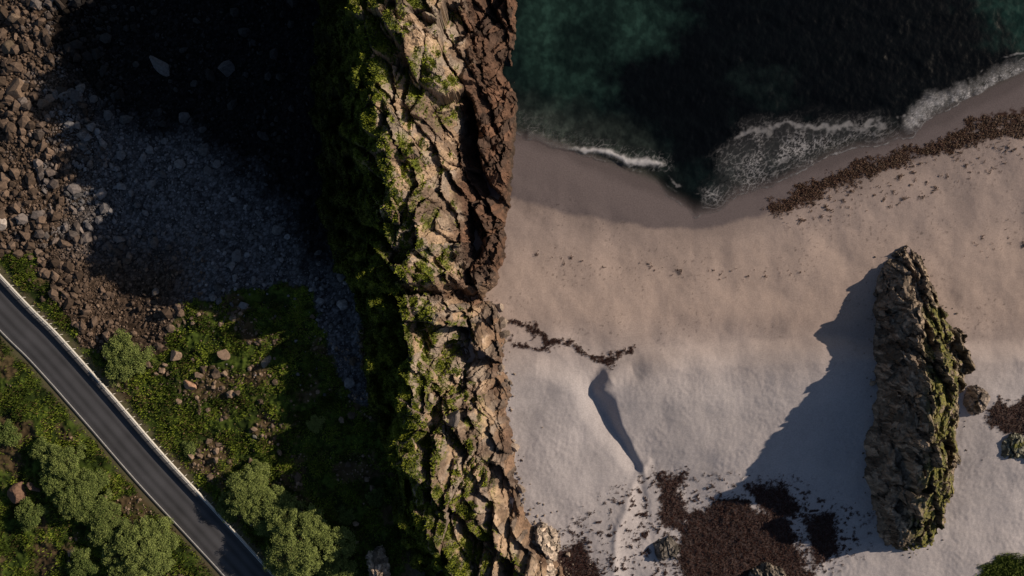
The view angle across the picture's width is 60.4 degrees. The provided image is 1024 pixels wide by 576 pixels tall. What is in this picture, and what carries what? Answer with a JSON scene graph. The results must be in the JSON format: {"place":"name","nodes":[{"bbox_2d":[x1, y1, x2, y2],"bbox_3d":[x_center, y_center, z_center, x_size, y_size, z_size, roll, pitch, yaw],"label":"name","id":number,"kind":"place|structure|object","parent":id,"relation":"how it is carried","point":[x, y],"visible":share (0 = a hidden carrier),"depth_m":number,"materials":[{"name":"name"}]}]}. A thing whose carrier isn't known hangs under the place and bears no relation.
{"place":"outdoors","nodes":[
{"label":"outdoors","id":0,"kind":"place"},
{"bbox_2d":[0,277,271,575],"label":"road","id":1,"kind":"structure","parent":0,"point":[51,357],"depth_m":109.37,"materials":[{"name":"grey asphalt"}]},
{"bbox_2d":[0,0,1023,575],"bbox_3d":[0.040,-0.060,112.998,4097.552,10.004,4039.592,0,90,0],"label":"ground","id":2,"kind":"structure","parent":0,"point":[738,378],"depth_m":109.98,"materials":[{"name":"beige sand"}]},
{"bbox_2d":[0,218,6,230],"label":"boulder","id":3,"kind":"object","parent":2,"relation":"on","point":[3,224],"visible":1,"depth_m":109.17,"materials":[{"name":"stone"}]},
{"bbox_2d":[1,40,14,53],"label":"boulder","id":4,"kind":"object","parent":2,"relation":"on","point":[6,46],"visible":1,"depth_m":109.78,"materials":[{"name":"stone"}]},
{"bbox_2d":[0,419,21,446],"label":"bush","id":5,"kind":"object","parent":2,"relation":"on","point":[8,428],"visible":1,"depth_m":108.31,"materials":[{"name":"green plant"}]},
{"bbox_2d":[7,12,19,23],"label":"boulder","id":6,"kind":"object","parent":2,"relation":"on","point":[13,18],"visible":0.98,"depth_m":109.52,"materials":[{"name":"stone"}]},
{"bbox_2d":[6,78,24,99],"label":"boulder","id":7,"kind":"object","parent":2,"relation":"on","point":[13,90],"visible":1,"depth_m":109.72,"materials":[{"name":"stone"}]},
{"bbox_2d":[7,481,26,503],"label":"boulder","id":8,"kind":"object","parent":2,"relation":"on","point":[16,493],"visible":0.99,"depth_m":108.81,"materials":[{"name":"stone"}]},
{"bbox_2d":[14,497,49,531],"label":"bush","id":9,"kind":"object","parent":2,"relation":"on","point":[26,513],"visible":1,"depth_m":108.42,"materials":[{"name":"green plant"}]},
{"bbox_2d":[26,482,40,491],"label":"boulder","id":10,"kind":"object","parent":2,"relation":"on","point":[30,486],"visible":1,"depth_m":109.05,"materials":[{"name":"stone"}]},
{"bbox_2d":[28,436,51,461],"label":"bush","id":11,"kind":"object","parent":2,"relation":"on","point":[39,449],"visible":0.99,"depth_m":108.29,"materials":[{"name":"green plant"}]},
{"bbox_2d":[38,470,64,496],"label":"bush","id":12,"kind":"object","parent":2,"relation":"on","point":[50,480],"visible":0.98,"depth_m":108.05,"materials":[{"name":"green plant"}]},
{"bbox_2d":[39,441,86,485],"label":"bush","id":13,"kind":"object","parent":2,"relation":"on","point":[58,464],"visible":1,"depth_m":107.82,"materials":[{"name":"green plant"}]},
{"bbox_2d":[48,478,97,525],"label":"bush","id":14,"kind":"object","parent":2,"relation":"on","point":[71,496],"visible":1,"depth_m":107.67,"materials":[{"name":"green plant"}]},
{"bbox_2d":[65,548,100,575],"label":"bush","id":15,"kind":"object","parent":2,"relation":"on","point":[80,565],"visible":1,"depth_m":108.18,"materials":[{"name":"green plant"}]},
{"bbox_2d":[74,467,110,501],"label":"bush","id":16,"kind":"object","parent":2,"relation":"on","point":[85,474],"visible":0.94,"depth_m":108.35,"materials":[{"name":"green plant"}]},
{"bbox_2d":[87,488,121,522],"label":"bush","id":17,"kind":"object","parent":2,"relation":"on","point":[101,503],"visible":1,"depth_m":108.06,"materials":[{"name":"green plant"}]},
{"bbox_2d":[87,509,128,547],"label":"bush","id":18,"kind":"object","parent":2,"relation":"on","point":[101,530],"visible":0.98,"depth_m":107.88,"materials":[{"name":"green plant"}]},
{"bbox_2d":[107,554,130,575],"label":"bush","id":19,"kind":"object","parent":2,"relation":"on","point":[117,573],"visible":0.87,"depth_m":107.83,"materials":[{"name":"green plant"}]},
{"bbox_2d":[101,328,155,386],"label":"bush","id":20,"kind":"object","parent":2,"relation":"on","point":[130,351],"visible":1,"depth_m":108.09,"materials":[{"name":"green plant"}]},
{"bbox_2d":[100,515,175,575],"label":"bush","id":21,"kind":"object","parent":2,"relation":"on","point":[125,546],"visible":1,"depth_m":107.40,"materials":[{"name":"green plant"}]},
{"bbox_2d":[0,274,275,575],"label":"guard rail","id":22,"kind":"object","parent":2,"relation":"on","point":[129,415],"visible":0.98,"depth_m":108.69,"materials":[{"name":"metal"}]},
{"bbox_2d":[152,288,158,295],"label":"boulder","id":23,"kind":"object","parent":2,"relation":"on","point":[155,291],"visible":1,"depth_m":109.45,"materials":[{"name":"stone"}]},
{"bbox_2d":[138,516,179,556],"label":"bush","id":24,"kind":"object","parent":2,"relation":"on","point":[165,536],"visible":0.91,"depth_m":108.17,"materials":[{"name":"green plant"}]},
{"bbox_2d":[149,55,169,76],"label":"boulder","id":25,"kind":"object","parent":2,"relation":"on","point":[161,67],"visible":1,"depth_m":109.82,"materials":[{"name":"stone"}]},
{"bbox_2d":[170,350,181,360],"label":"boulder","id":26,"kind":"object","parent":2,"relation":"on","point":[176,355],"visible":1,"depth_m":108.59,"materials":[{"name":"stone"}]},
{"bbox_2d":[0,0,367,400],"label":"scree stones","id":27,"kind":"object","parent":2,"relation":"on","point":[37,226],"visible":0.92,"depth_m":110.02,"materials":[{"name":"grey stone"}]},
{"bbox_2d":[179,112,189,122],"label":"boulder","id":28,"kind":"object","parent":2,"relation":"on","point":[184,116],"visible":1,"depth_m":110.04,"materials":[{"name":"stone"}]},
{"bbox_2d":[180,441,196,457],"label":"bush","id":29,"kind":"object","parent":2,"relation":"on","point":[188,447],"visible":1,"depth_m":108.98,"materials":[{"name":"green plant"}]},
{"bbox_2d":[183,380,196,389],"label":"boulder","id":30,"kind":"object","parent":2,"relation":"on","point":[188,385],"visible":1,"depth_m":108.97,"materials":[{"name":"stone"}]},
{"bbox_2d":[0,250,421,575],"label":"grass","id":31,"kind":"structure","parent":2,"relation":"on","point":[197,427],"depth_m":109.29,"materials":[{"name":"green plant"}]},
{"bbox_2d":[67,304,375,575],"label":"meadow stones","id":32,"kind":"object","parent":2,"relation":"on","point":[216,373],"visible":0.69,"depth_m":109.18,"materials":[{"name":"stone"}]},
{"bbox_2d":[217,349,229,359],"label":"boulder","id":33,"kind":"object","parent":2,"relation":"on","point":[224,354],"visible":1,"depth_m":108.30,"materials":[{"name":"stone"}]},
{"bbox_2d":[218,60,234,76],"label":"boulder","id":34,"kind":"object","parent":2,"relation":"on","point":[226,68],"visible":1,"depth_m":109.65,"materials":[{"name":"stone"}]},
{"bbox_2d":[215,499,240,523],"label":"bush","id":35,"kind":"object","parent":2,"relation":"on","point":[227,518],"visible":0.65,"depth_m":108.64,"materials":[{"name":"green plant"}]},
{"bbox_2d":[218,459,278,523],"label":"bush","id":36,"kind":"object","parent":2,"relation":"on","point":[248,500],"visible":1,"depth_m":107.27,"materials":[{"name":"green plant"}]},
{"bbox_2d":[261,355,270,367],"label":"boulder","id":37,"kind":"object","parent":2,"relation":"on","point":[265,361],"visible":1,"depth_m":108.98,"materials":[{"name":"stone"}]},
{"bbox_2d":[242,484,300,541],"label":"bush","id":38,"kind":"object","parent":2,"relation":"on","point":[260,526],"visible":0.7,"depth_m":107.58,"materials":[{"name":"green plant"}]},
{"bbox_2d":[261,498,358,575],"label":"bush","id":39,"kind":"object","parent":2,"relation":"on","point":[302,550],"visible":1,"depth_m":106.36,"materials":[{"name":"green plant"}]},
{"bbox_2d":[306,414,325,432],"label":"bush","id":40,"kind":"object","parent":2,"relation":"on","point":[315,422],"visible":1,"depth_m":108.99,"materials":[{"name":"green plant"}]},
{"bbox_2d":[314,543,358,575],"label":"bush","id":41,"kind":"object","parent":2,"relation":"on","point":[335,567],"visible":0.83,"depth_m":108.11,"materials":[{"name":"green plant"}]},
{"bbox_2d":[365,545,390,575],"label":"boulder","id":42,"kind":"object","parent":2,"relation":"on","point":[378,564],"visible":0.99,"depth_m":107.96,"materials":[{"name":"grey stone"}]},
{"bbox_2d":[308,0,564,575],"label":"rock cliff","id":43,"kind":"structure","parent":2,"relation":"on","point":[484,38],"depth_m":104.83,"materials":[{"name":"brown stone"}]},
{"bbox_2d":[309,0,526,575],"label":"grass","id":44,"kind":"structure","parent":43,"relation":"on","point":[341,5],"depth_m":102.33,"materials":[{"name":"green plant"}]},
{"bbox_2d":[428,393,433,403],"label":"boulder","id":45,"kind":"object","parent":43,"relation":"on","point":[431,397],"visible":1,"depth_m":103.09,"materials":[{"name":"stone"}]},
{"bbox_2d":[446,410,459,426],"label":"boulder","id":46,"kind":"object","parent":43,"relation":"on","point":[453,418],"visible":0.95,"depth_m":102.69,"materials":[{"name":"stone"}]},
{"bbox_2d":[484,298,590,575],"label":"beach stones","id":47,"kind":"object","parent":2,"relation":"on","point":[503,321],"visible":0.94,"depth_m":108.94,"materials":[{"name":"beige stone"}]},
{"bbox_2d":[526,522,562,575],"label":"rock outcrop","id":48,"kind":"object","parent":2,"relation":"on","point":[546,539],"visible":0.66,"depth_m":107.42,"materials":[{"name":"beige stone"}]},
{"bbox_2d":[653,536,679,560],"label":"boulder","id":49,"kind":"object","parent":2,"relation":"on","point":[666,548],"visible":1,"depth_m":109.07,"materials":[{"name":"grey stone"}]},
{"bbox_2d":[748,562,785,575],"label":"boulder","id":50,"kind":"object","parent":2,"relation":"on","point":[765,569],"visible":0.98,"depth_m":108.91,"materials":[{"name":"grey stone"}]},
{"bbox_2d":[511,114,1023,575],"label":"seaweed","id":51,"kind":"object","parent":2,"relation":"on","point":[618,353],"visible":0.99,"depth_m":109.59,"materials":[{"name":"brown plant"}]},
{"bbox_2d":[864,245,966,550],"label":"rock outcrop","id":52,"kind":"object","parent":2,"relation":"on","point":[911,448],"visible":0.99,"depth_m":105.44,"materials":[{"name":"grey stone"}]},
{"bbox_2d":[855,255,982,557],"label":"beach stones","id":53,"kind":"object","parent":2,"relation":"on","point":[872,383],"visible":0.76,"depth_m":109.13,"materials":[{"name":"grey stone"}]},
{"bbox_2d":[956,452,961,463],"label":"boulder","id":54,"kind":"object","parent":2,"relation":"on","point":[958,461],"visible":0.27,"depth_m":108.54,"materials":[{"name":"grey stone"}]},
{"bbox_2d":[950,327,975,374],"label":"boulder","id":55,"kind":"object","parent":2,"relation":"on","point":[962,351],"visible":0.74,"depth_m":107.28,"materials":[{"name":"stone"}]},
{"bbox_2d":[963,385,989,415],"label":"boulder","id":56,"kind":"object","parent":2,"relation":"on","point":[976,400],"visible":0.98,"depth_m":107.36,"materials":[{"name":"grey stone"}]},
{"bbox_2d":[975,553,1023,575],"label":"bush","id":57,"kind":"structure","parent":2,"relation":"on","point":[1000,564],"depth_m":109.42,"materials":[{"name":"green plant"}]},
{"bbox_2d":[1001,432,1023,458],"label":"boulder","id":58,"kind":"object","parent":2,"relation":"on","point":[1014,442],"visible":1,"depth_m":108.19,"materials":[{"name":"grey stone"}]},
{"bbox_2d":[502,0,1023,207],"bbox_3d":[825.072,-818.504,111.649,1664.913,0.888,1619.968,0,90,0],"label":"sea water","id":59,"kind":"structure","parent":0,"point":[706,103],"depth_m":112.00,"materials":[{"name":"teal liquid"}]}
]}

